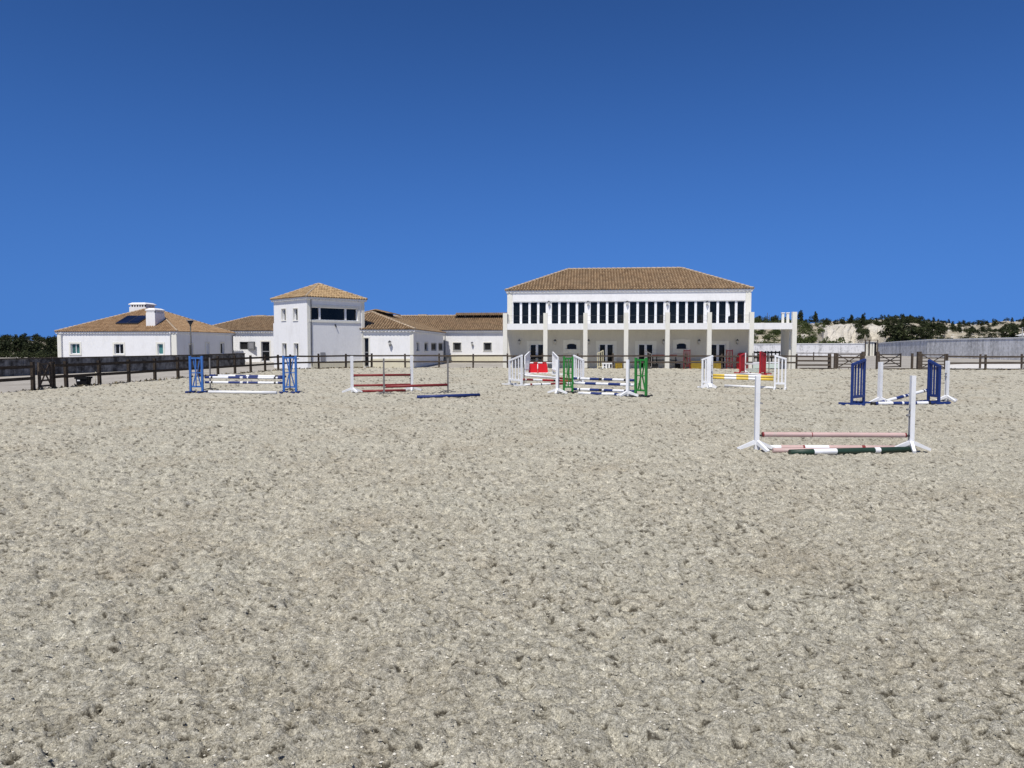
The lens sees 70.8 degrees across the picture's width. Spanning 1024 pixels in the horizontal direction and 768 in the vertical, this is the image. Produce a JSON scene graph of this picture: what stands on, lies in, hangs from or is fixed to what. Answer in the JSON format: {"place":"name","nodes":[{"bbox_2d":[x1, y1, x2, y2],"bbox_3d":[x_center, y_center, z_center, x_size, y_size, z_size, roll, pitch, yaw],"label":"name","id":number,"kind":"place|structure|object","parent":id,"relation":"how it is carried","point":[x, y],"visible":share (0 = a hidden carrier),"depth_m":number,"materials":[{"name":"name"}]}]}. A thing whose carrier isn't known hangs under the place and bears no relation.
{"place":"outdoors","nodes":[
{"label":"outdoors","id":0,"kind":"place"},
{"bbox_2d":[54,303,235,356],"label":"house","id":1,"kind":"structure","parent":0,"point":[142,329],"depth_m":71.06,"materials":[{"name":"white paint"}]},
{"bbox_2d":[69,342,81,354],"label":"window","id":2,"kind":"structure","parent":1,"relation":"in","point":[76,346],"depth_m":71.15,"materials":[{"name":"green glass"}]},
{"bbox_2d":[112,342,124,354],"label":"window","id":3,"kind":"structure","parent":1,"relation":"in","point":[119,346],"depth_m":70.67,"materials":[{"name":"white glass"}]},
{"bbox_2d":[156,342,164,354],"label":"window","id":4,"kind":"structure","parent":1,"relation":"in","point":[160,349],"depth_m":70.12,"materials":[{"name":"green glass"}]},
{"bbox_2d":[0,367,1023,767],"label":"sand floor","id":5,"kind":"structure","parent":0,"point":[986,399],"depth_m":5.72,"materials":[{"name":"sand"}]},
{"bbox_2d":[185,356,207,392],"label":"jump wing","id":6,"kind":"structure","parent":5,"relation":"on","point":[200,358],"depth_m":27.20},
{"bbox_2d":[205,376,281,378],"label":"jump pole","id":7,"kind":"object","parent":6,"relation":"attached to","point":[231,377],"visible":0.94,"depth_m":27.30,"materials":[{"name":"blue paint"}]},
{"bbox_2d":[205,381,282,383],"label":"jump pole","id":8,"kind":"object","parent":6,"relation":"attached to","point":[236,382],"visible":0.97,"depth_m":27.31,"materials":[{"name":"blue paint"}]},
{"bbox_2d":[204,358,218,389],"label":"jump stand","id":9,"kind":"object","parent":5,"relation":"on","point":[210,388],"visible":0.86,"depth_m":28.42,"materials":[{"name":"grey paint"}]},
{"bbox_2d":[209,374,285,377],"bbox_3d":[-10.396,-0.315,28.334,2.988,0.088,0.090,1,3,0],"label":"jump pole","id":10,"kind":"object","parent":9,"relation":"on","point":[249,375],"visible":0.61,"depth_m":28.29,"materials":[{"name":"blue paint"}]},
{"bbox_2d":[208,390,277,393],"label":"jump pole","id":11,"kind":"object","parent":5,"relation":"on","point":[244,392],"visible":0.93,"depth_m":26.47,"materials":[{"name":"white paint"}]},
{"bbox_2d":[279,356,299,392],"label":"jump wing","id":12,"kind":"structure","parent":5,"relation":"on","point":[294,358],"depth_m":26.98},
{"bbox_2d":[342,356,361,392],"bbox_3d":[-5.955,-0.357,26.941,0.779,1.377,0.428,-1,3,-24],"label":"jump stand","id":13,"kind":"object","parent":5,"relation":"on","point":[353,389],"visible":0.98,"depth_m":27.05,"materials":[{"name":"white paint"}]},
{"bbox_2d":[376,358,391,394],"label":"jump stand","id":14,"kind":"object","parent":5,"relation":"on","point":[384,392],"visible":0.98,"depth_m":26.11,"materials":[{"name":"grey paint"}]},
{"bbox_2d":[385,384,447,387],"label":"jump pole","id":15,"kind":"object","parent":14,"relation":"attached to","point":[413,385],"visible":1,"depth_m":26.59,"materials":[{"name":"red paint"}]},
{"bbox_2d":[362,389,405,391],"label":"jump pole","id":16,"kind":"object","parent":5,"relation":"on","point":[392,390],"visible":0.95,"depth_m":27.59,"materials":[{"name":"red paint"}]},
{"bbox_2d":[405,356,421,390],"bbox_3d":[-3.837,-0.408,27.880,0.779,1.378,0.428,-1,3,-24],"label":"jump stand","id":17,"kind":"object","parent":5,"relation":"on","point":[411,373],"visible":0.85,"depth_m":27.99,"materials":[{"name":"white paint"}]},
{"bbox_2d":[353,374,410,376],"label":"jump pole","id":18,"kind":"object","parent":17,"relation":"on","point":[355,375],"visible":0.96,"depth_m":27.48,"materials":[{"name":"red paint"}]},
{"bbox_2d":[354,384,410,386],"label":"jump pole","id":19,"kind":"object","parent":17,"relation":"on","point":[362,385],"visible":0.75,"depth_m":27.36,"materials":[{"name":"red paint"}]},
{"bbox_2d":[440,358,454,392],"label":"jump stand","id":20,"kind":"object","parent":5,"relation":"on","point":[447,390],"visible":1,"depth_m":27.07,"materials":[{"name":"grey paint"}]},
{"bbox_2d":[417,393,479,397],"bbox_3d":[-2.160,0.408,24.695,2.285,0.107,0.110,-2,3,-26],"label":"jump pole","id":21,"kind":"object","parent":5,"relation":"on","point":[448,395],"visible":0.94,"depth_m":24.65,"materials":[{"name":"blue paint"}]},
{"bbox_2d":[1,366,1021,392],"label":"dry weeds","id":22,"kind":"object","parent":5,"relation":"on","point":[91,384],"visible":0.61,"depth_m":46.43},
{"bbox_2d":[502,355,524,385],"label":"jump wing","id":23,"kind":"structure","parent":5,"relation":"on","point":[521,371],"depth_m":31.89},
{"bbox_2d":[518,364,529,383],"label":"jump stand","id":24,"kind":"object","parent":5,"relation":"on","point":[524,382],"visible":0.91,"depth_m":32.74,"materials":[{"name":"grey paint"}]},
{"bbox_2d":[523,378,570,381],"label":"jump pole","id":25,"kind":"object","parent":24,"relation":"attached to","point":[550,380],"visible":0.73,"depth_m":33.19,"materials":[{"name":"red paint"}]},
{"bbox_2d":[519,351,530,373],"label":"jump wing","id":26,"kind":"structure","parent":5,"relation":"on","point":[527,359],"depth_m":44.92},
{"bbox_2d":[529,364,547,372],"bbox_3d":[1.663,-0.980,45.514,1.223,0.609,0.340,0,3,0],"label":"jump filler panel","id":27,"kind":"object","parent":5,"relation":"on","point":[538,368],"visible":0.93,"depth_m":45.41,"materials":[{"name":"red plastic"}]},
{"bbox_2d":[547,352,562,374],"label":"jump wing","id":28,"kind":"structure","parent":5,"relation":"on","point":[555,357],"depth_m":44.61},
{"bbox_2d":[547,360,567,393],"bbox_3d":[1.587,-0.265,26.413,0.819,1.254,0.450,2,4,31],"label":"jump stand","id":29,"kind":"object","parent":5,"relation":"on","point":[557,389],"visible":1,"depth_m":26.51,"materials":[{"name":"white paint"}]},
{"bbox_2d":[559,356,575,392],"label":"jump wing","id":30,"kind":"structure","parent":5,"relation":"on","point":[571,386],"depth_m":26.98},
{"bbox_2d":[573,388,633,392],"bbox_3d":[3.292,0.224,26.188,2.759,0.098,0.100,2,4,43],"label":"jump pole","id":31,"kind":"object","parent":30,"relation":"on","point":[602,390],"visible":0.85,"depth_m":26.17,"materials":[{"name":"blue paint"}]},
{"bbox_2d":[574,382,633,385],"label":"jump pole","id":32,"kind":"object","parent":30,"relation":"on","point":[599,383],"visible":0.94,"depth_m":26.15,"materials":[{"name":"white paint"}]},
{"bbox_2d":[574,377,633,381],"bbox_3d":[3.425,-0.177,27.268,2.817,0.098,0.100,2,4,42],"label":"jump pole","id":33,"kind":"object","parent":30,"relation":"on","point":[600,379],"visible":0.85,"depth_m":27.21,"materials":[{"name":"blue paint"}]},
{"bbox_2d":[573,355,583,381],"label":"jump wing","id":34,"kind":"structure","parent":5,"relation":"on","point":[581,364],"depth_m":33.69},
{"bbox_2d":[578,392,630,395],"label":"jump pole","id":35,"kind":"object","parent":5,"relation":"on","point":[601,393],"visible":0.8,"depth_m":25.75,"materials":[{"name":"white paint"}]},
{"bbox_2d":[616,360,638,396],"bbox_3d":[3.947,-0.201,24.969,0.819,1.284,0.450,2,4,31],"label":"jump stand","id":36,"kind":"object","parent":5,"relation":"on","point":[627,392],"visible":0.99,"depth_m":25.07,"materials":[{"name":"white paint"}]},
{"bbox_2d":[629,358,652,396],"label":"jump wing","id":37,"kind":"structure","parent":5,"relation":"on","point":[645,365],"depth_m":24.95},
{"bbox_2d":[697,355,716,387],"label":"jump wing","id":38,"kind":"structure","parent":5,"relation":"on","point":[702,375],"depth_m":30.18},
{"bbox_2d":[713,377,772,380],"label":"jump pole","id":39,"kind":"object","parent":38,"relation":"on","point":[745,378],"visible":0.91,"depth_m":29.70,"materials":[{"name":"yellow paint"}]},
{"bbox_2d":[713,374,772,377],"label":"jump pole","id":40,"kind":"object","parent":38,"relation":"attached to","point":[732,375],"visible":0.81,"depth_m":30.49,"materials":[{"name":"yellow paint"}]},
{"bbox_2d":[701,357,716,388],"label":"jump stand","id":41,"kind":"object","parent":5,"relation":"on","point":[709,384],"visible":0.98,"depth_m":29.76,"materials":[{"name":"white paint"}]},
{"bbox_2d":[734,353,750,372],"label":"jump wing","id":42,"kind":"structure","parent":5,"relation":"on","point":[741,362],"depth_m":45.69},
{"bbox_2d":[724,384,773,388],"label":"jump pole","id":43,"kind":"object","parent":5,"relation":"on","point":[747,386],"visible":0.86,"depth_m":30.16,"materials":[{"name":"white paint"}]},
{"bbox_2d":[737,376,774,451],"bbox_3d":[4.153,0.503,12.068,0.656,1.263,0.356,0,3,1],"label":"jump stand","id":44,"kind":"object","parent":5,"relation":"on","point":[756,442],"visible":0.96,"depth_m":12.18,"materials":[{"name":"white paint"}]},
{"bbox_2d":[761,432,906,437],"bbox_3d":[5.451,0.861,12.197,2.411,0.082,0.084,0,3,1],"label":"jump pole","id":45,"kind":"object","parent":44,"relation":"attached to","point":[831,434],"visible":1,"depth_m":12.17,"materials":[{"name":"red paint"}]},
{"bbox_2d":[758,351,771,374],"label":"jump wing","id":46,"kind":"structure","parent":5,"relation":"on","point":[762,362],"depth_m":43.62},
{"bbox_2d":[773,355,786,389],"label":"jump wing","id":47,"kind":"structure","parent":5,"relation":"on","point":[781,382],"depth_m":29.09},
{"bbox_2d":[772,448,827,452],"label":"jump pole","id":48,"kind":"object","parent":5,"relation":"on","point":[779,450],"visible":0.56,"depth_m":11.96,"materials":[{"name":"paint"}]},
{"bbox_2d":[768,445,895,449],"bbox_3d":[5.477,1.086,12.251,2.307,0.088,0.090,0,3,1],"label":"jump pole","id":49,"kind":"object","parent":5,"relation":"on","point":[821,446],"visible":0.48,"depth_m":12.22,"materials":[{"name":"white paint"}]},
{"bbox_2d":[788,446,915,454],"bbox_3d":[5.654,1.107,11.941,2.269,0.094,0.096,-1,3,-9],"label":"jump pole","id":50,"kind":"object","parent":5,"relation":"on","point":[851,450],"visible":0.88,"depth_m":11.89,"materials":[{"name":"green paint"}]},
{"bbox_2d":[838,359,869,405],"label":"jump wing","id":51,"kind":"structure","parent":5,"relation":"on","point":[853,395],"depth_m":21.70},
{"bbox_2d":[869,362,891,401],"bbox_3d":[11.332,-0.027,21.866,0.858,1.274,0.469,-1,3,-20],"label":"jump stand","id":52,"kind":"object","parent":5,"relation":"on","point":[880,384],"visible":0.83,"depth_m":22.00,"materials":[{"name":"white paint"}]},
{"bbox_2d":[879,353,901,367],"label":"field gate","id":53,"kind":"structure","parent":5,"relation":"on","point":[892,360],"depth_m":54.96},
{"bbox_2d":[879,389,926,401],"bbox_3d":[12.287,0.375,22.514,2.716,0.098,0.100,-9,8,-33],"label":"jump pole","id":54,"kind":"object","parent":5,"relation":"on","point":[906,395],"visible":0.81,"depth_m":22.38,"materials":[{"name":"blue paint"}]},
{"bbox_2d":[870,401,935,404],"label":"jump pole","id":55,"kind":"object","parent":5,"relation":"on","point":[904,403],"visible":0.92,"depth_m":21.59,"materials":[{"name":"white paint"}]},
{"bbox_2d":[895,376,930,452],"bbox_3d":[6.743,0.502,12.003,0.656,1.273,0.356,0,3,1],"label":"jump stand","id":56,"kind":"object","parent":5,"relation":"on","point":[911,443],"visible":0.94,"depth_m":12.12,"materials":[{"name":"white paint"}]},
{"bbox_2d":[924,359,950,403],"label":"jump wing","id":57,"kind":"structure","parent":5,"relation":"on","point":[932,365],"depth_m":22.10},
{"bbox_2d":[936,361,957,401],"bbox_3d":[13.950,-0.087,22.794,0.895,1.287,0.480,-1,3,-20],"label":"jump stand","id":58,"kind":"object","parent":5,"relation":"on","point":[946,397],"visible":0.96,"depth_m":22.94,"materials":[{"name":"white paint"}]},
{"bbox_2d":[0,354,1023,392],"bbox_3d":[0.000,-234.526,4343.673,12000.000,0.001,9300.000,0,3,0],"label":"ground","id":59,"kind":"structure","parent":0,"point":[11,386],"depth_m":62.26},
{"bbox_2d":[0,362,35,390],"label":"paddock fence","id":60,"kind":"object","parent":59,"relation":"on","point":[31,366],"visible":0.84,"depth_m":28.28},
{"bbox_2d":[11,334,24,352],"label":"pine tree","id":61,"kind":"object","parent":59,"relation":"on","point":[16,341],"visible":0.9,"depth_m":121.55,"materials":[{"name":"green plant"}]},
{"bbox_2d":[0,333,57,357],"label":"wood","id":62,"kind":"object","parent":59,"relation":"on","point":[40,352],"visible":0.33,"depth_m":124.08,"materials":[{"name":"plant"}]},
{"bbox_2d":[43,336,56,356],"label":"pine tree","id":63,"kind":"object","parent":59,"relation":"on","point":[50,343],"visible":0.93,"depth_m":115.60,"materials":[{"name":"green plant"}]},
{"bbox_2d":[51,361,68,387],"bbox_3d":[-18.967,-0.259,30.233,0.184,1.376,0.863,0,3,6],"label":"paddock fence","id":64,"kind":"object","parent":59,"relation":"on","point":[64,365],"visible":0.82,"depth_m":30.29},
{"bbox_2d":[37,362,52,387],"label":"field gate","id":65,"kind":"structure","parent":64,"relation":"attached to","point":[49,368],"depth_m":29.37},
{"bbox_2d":[74,377,92,385],"bbox_3d":[-19.146,-0.055,32.185,0.530,0.530,0.595,0,3,-8],"label":"water tub","id":66,"kind":"object","parent":59,"relation":"on","point":[83,380],"visible":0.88,"depth_m":31.95,"materials":[{"name":"black plastic"}]},
{"bbox_2d":[0,353,244,376],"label":"yard wall","id":67,"kind":"structure","parent":59,"relation":"on","point":[71,369],"depth_m":52.21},
{"bbox_2d":[68,354,291,383],"bbox_3d":[-17.651,-0.915,41.985,0.188,1.415,22.945,0,3,6],"label":"paddock fence","id":68,"kind":"object","parent":59,"relation":"on","point":[128,372],"visible":0.84,"depth_m":37.43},
{"bbox_2d":[270,283,367,368],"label":"judges tower","id":69,"kind":"structure","parent":59,"relation":"on","point":[315,319],"depth_m":59.25,"materials":[{"name":"white paint"}]},
{"bbox_2d":[309,304,359,322],"bbox_3d":[-14.609,-5.756,59.124,4.810,1.405,0.320,-3,4,-45],"label":"wide window","id":70,"kind":"structure","parent":69,"relation":"in","point":[335,313],"depth_m":59.22,"materials":[{"name":"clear glass"}]},
{"bbox_2d":[291,353,372,368],"bbox_3d":[-13.730,-1.639,55.235,6.604,1.397,0.188,-2,4,-36],"label":"paddock fence","id":71,"kind":"object","parent":59,"relation":"on","point":[318,356],"visible":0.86,"depth_m":55.29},
{"bbox_2d":[213,312,506,362],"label":"stable wing","id":72,"kind":"structure","parent":59,"relation":"on","point":[477,333],"depth_m":81.79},
{"bbox_2d":[260,340,270,360],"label":"glazed door","id":73,"kind":"structure","parent":72,"relation":"in","point":[266,344],"depth_m":82.10,"materials":[{"name":"grey plastic"}]},
{"bbox_2d":[359,309,445,367],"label":"stable block","id":74,"kind":"structure","parent":59,"relation":"on","point":[386,333],"depth_m":61.22,"materials":[{"name":"white paint"}]},
{"bbox_2d":[363,337,369,366],"bbox_3d":[-12.360,-2.738,61.192,0.626,2.534,0.210,0,3,2],"label":"glazed door","id":75,"kind":"structure","parent":74,"relation":"in","point":[367,339],"depth_m":61.22,"materials":[{"name":"black glass"}]},
{"bbox_2d":[372,353,797,368],"bbox_3d":[5.084,-1.649,55.440,32.627,1.420,0.188,0,3,6],"label":"paddock fence","id":76,"kind":"object","parent":59,"relation":"on","point":[578,355],"visible":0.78,"depth_m":55.20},
{"bbox_2d":[503,267,796,368],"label":"clubhouse","id":77,"kind":"structure","parent":59,"relation":"on","point":[635,311],"depth_m":58.02,"materials":[{"name":"paint"}]},
{"bbox_2d":[513,302,545,323],"bbox_3d":[1.439,-5.800,58.957,2.728,1.807,0.085,0,3,6],"label":"window","id":78,"kind":"structure","parent":77,"relation":"in","point":[523,312],"depth_m":58.96,"materials":[{"name":"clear glass"}]},
{"bbox_2d":[527,341,542,360],"bbox_3d":[2.039,-2.420,59.095,1.663,2.228,0.230,0,3,6],"label":"glazed door","id":79,"kind":"structure","parent":77,"relation":"in","point":[535,347],"depth_m":59.12,"materials":[{"name":"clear glass"}]},
{"bbox_2d":[551,302,584,323],"bbox_3d":[4.570,-5.783,58.628,2.728,1.807,0.085,0,3,6],"label":"window","id":80,"kind":"structure","parent":77,"relation":"in","point":[561,312],"depth_m":58.63,"materials":[{"name":"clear glass"}]},
{"bbox_2d":[563,339,579,352],"bbox_3d":[4.866,-3.089,58.718,1.381,1.102,0.275,0,3,6],"label":"arched window","id":81,"kind":"structure","parent":77,"relation":"in","point":[569,346],"depth_m":58.66,"materials":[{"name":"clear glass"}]},
{"bbox_2d":[596,341,616,367],"bbox_3d":[7.661,-2.388,58.505,1.672,2.228,0.230,0,3,6],"label":"glazed door","id":82,"kind":"structure","parent":77,"relation":"in","point":[609,347],"depth_m":58.52,"materials":[{"name":"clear glass"}]},
{"bbox_2d":[590,301,623,322],"bbox_3d":[7.701,-5.765,58.299,2.728,1.807,0.085,0,3,6],"label":"window","id":83,"kind":"structure","parent":77,"relation":"in","point":[615,310],"depth_m":58.30,"materials":[{"name":"black glass"}]},
{"bbox_2d":[635,341,656,367],"bbox_3d":[10.792,-2.370,58.176,1.690,2.228,0.230,0,3,6],"label":"glazed door","id":84,"kind":"structure","parent":77,"relation":"in","point":[640,346],"depth_m":58.17,"materials":[{"name":"white glass"}]},
{"bbox_2d":[629,301,663,322],"bbox_3d":[10.839,-5.747,57.970,2.728,1.807,0.085,0,3,6],"label":"window","id":85,"kind":"structure","parent":77,"relation":"in","point":[639,310],"depth_m":57.96,"materials":[{"name":"black glass"}]},
{"bbox_2d":[673,339,689,352],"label":"arched window","id":86,"kind":"structure","parent":77,"relation":"in","point":[679,345],"depth_m":57.75,"materials":[{"name":"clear glass"}]},
{"bbox_2d":[669,301,703,322],"bbox_3d":[13.970,-5.729,57.642,2.728,1.807,0.085,0,3,6],"label":"window","id":87,"kind":"structure","parent":77,"relation":"in","point":[680,311],"depth_m":57.64,"materials":[{"name":"black glass"}]},
{"bbox_2d":[711,341,728,368],"bbox_3d":[16.452,-2.338,57.582,1.697,2.228,0.230,0,3,6],"label":"glazed door","id":88,"kind":"structure","parent":77,"relation":"in","point":[718,347],"depth_m":57.59,"materials":[{"name":"white glass"}]},
{"bbox_2d":[709,301,744,322],"bbox_3d":[17.094,-5.711,57.313,2.728,1.807,0.085,0,3,6],"label":"window","id":89,"kind":"structure","parent":77,"relation":"in","point":[719,309],"depth_m":57.30,"materials":[{"name":"black glass"}]},
{"bbox_2d":[754,343,864,355],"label":"boundary wall","id":90,"kind":"structure","parent":59,"relation":"on","point":[806,349],"depth_m":121.51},
{"bbox_2d":[797,354,830,368],"bbox_3d":[22.471,-1.571,53.611,2.482,1.370,0.263,0,3,6],"label":"fence","id":91,"kind":"object","parent":59,"relation":"on","point":[829,361],"visible":0.91,"depth_m":53.46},
{"bbox_2d":[863,340,877,355],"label":"gateway","id":92,"kind":"object","parent":59,"relation":"on","point":[870,347],"visible":0.94,"depth_m":127.86,"materials":[{"name":"beige stone"}]},
{"bbox_2d":[916,352,921,368],"bbox_3d":[29.873,-1.601,52.854,0.261,1.550,0.266,0,3,6],"label":"gate post","id":93,"kind":"object","parent":59,"relation":"on","point":[919,360],"visible":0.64,"depth_m":52.73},
{"bbox_2d":[921,354,945,368],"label":"field gate","id":94,"kind":"structure","parent":93,"relation":"attached to","point":[944,355],"depth_m":52.71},
{"bbox_2d":[878,337,1023,359],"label":"curved wall","id":95,"kind":"structure","parent":59,"relation":"on","point":[1010,346],"depth_m":104.55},
{"bbox_2d":[946,354,1023,369],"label":"paddock fence","id":96,"kind":"object","parent":59,"relation":"on","point":[985,362],"visible":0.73,"depth_m":52.27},
{"bbox_2d":[995,327,1020,337],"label":"broadleaf tree","id":97,"kind":"object","parent":59,"relation":"on","point":[1009,332],"visible":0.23,"depth_m":149.41,"materials":[{"name":"green plant"}]},
{"bbox_3d":[25.962,-1.623,53.265,0.202,1.550,0.207,0,3,6],"label":"gate post","id":98,"kind":"object","parent":59,"relation":"on","visible":0},
{"bbox_2d":[837,354,861,367],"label":"field gate","id":99,"kind":"structure","parent":98,"relation":"attached to","point":[838,355],"depth_m":53.35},
{"bbox_2d":[0,0,1023,340],"label":"sky","id":100,"kind":"structure","parent":0,"point":[209,162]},
{"bbox_2d":[599,636,897,767],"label":"sand bed","id":101,"kind":"object","parent":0,"point":[604,638],"depth_m":4.58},
{"bbox_2d":[0,410,1023,767],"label":"sand clods","id":102,"kind":"object","parent":101,"relation":"on","point":[688,708],"visible":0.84,"depth_m":4.17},
{"bbox_2d":[0,410,1023,767],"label":"pale grit","id":103,"kind":"object","parent":101,"relation":"on","point":[530,632],"visible":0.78,"depth_m":4.27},
{"bbox_2d":[754,318,1023,353],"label":"hills","id":104,"kind":"structure","parent":0,"point":[833,332],"depth_m":197.88,"materials":[{"name":"soil"}]},
{"bbox_2d":[754,316,826,344],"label":"hillside scrub","id":105,"kind":"object","parent":104,"relation":"on","point":[802,328],"visible":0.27,"depth_m":182.97,"materials":[{"name":"green plant"}]},
{"bbox_2d":[877,321,900,339],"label":"broadleaf tree","id":106,"kind":"object","parent":104,"relation":"on","point":[886,332],"visible":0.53,"depth_m":177.55,"materials":[{"name":"green plant"}]},
{"bbox_2d":[760,313,1023,341],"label":"pine wood","id":107,"kind":"object","parent":104,"relation":"on","point":[938,327],"visible":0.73,"depth_m":204.59,"materials":[{"name":"green plant"}]},
{"bbox_2d":[888,323,918,340],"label":"broadleaf tree","id":108,"kind":"object","parent":104,"relation":"on","point":[904,332],"visible":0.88,"depth_m":170.76,"materials":[{"name":"green plant"}]},
{"bbox_2d":[911,326,928,337],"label":"broadleaf tree","id":109,"kind":"object","parent":104,"relation":"on","point":[920,330],"visible":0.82,"depth_m":176.61,"materials":[{"name":"green plant"}]},
{"bbox_2d":[943,364,1023,368],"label":"path","id":110,"kind":"structure","parent":0,"point":[1003,366],"depth_m":64.93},
{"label":"terrain","id":111,"kind":"structure","parent":0,"visible":0},
{"bbox_2d":[0,340,15,356],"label":"broadleaf tree","id":112,"kind":"object","parent":111,"relation":"on","point":[4,348],"visible":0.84,"depth_m":117.62,"materials":[{"name":"green plant"}]},
{"bbox_2d":[21,341,41,351],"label":"broadleaf tree","id":113,"kind":"object","parent":111,"relation":"on","point":[29,346],"visible":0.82,"depth_m":119.61,"materials":[{"name":"green plant"}]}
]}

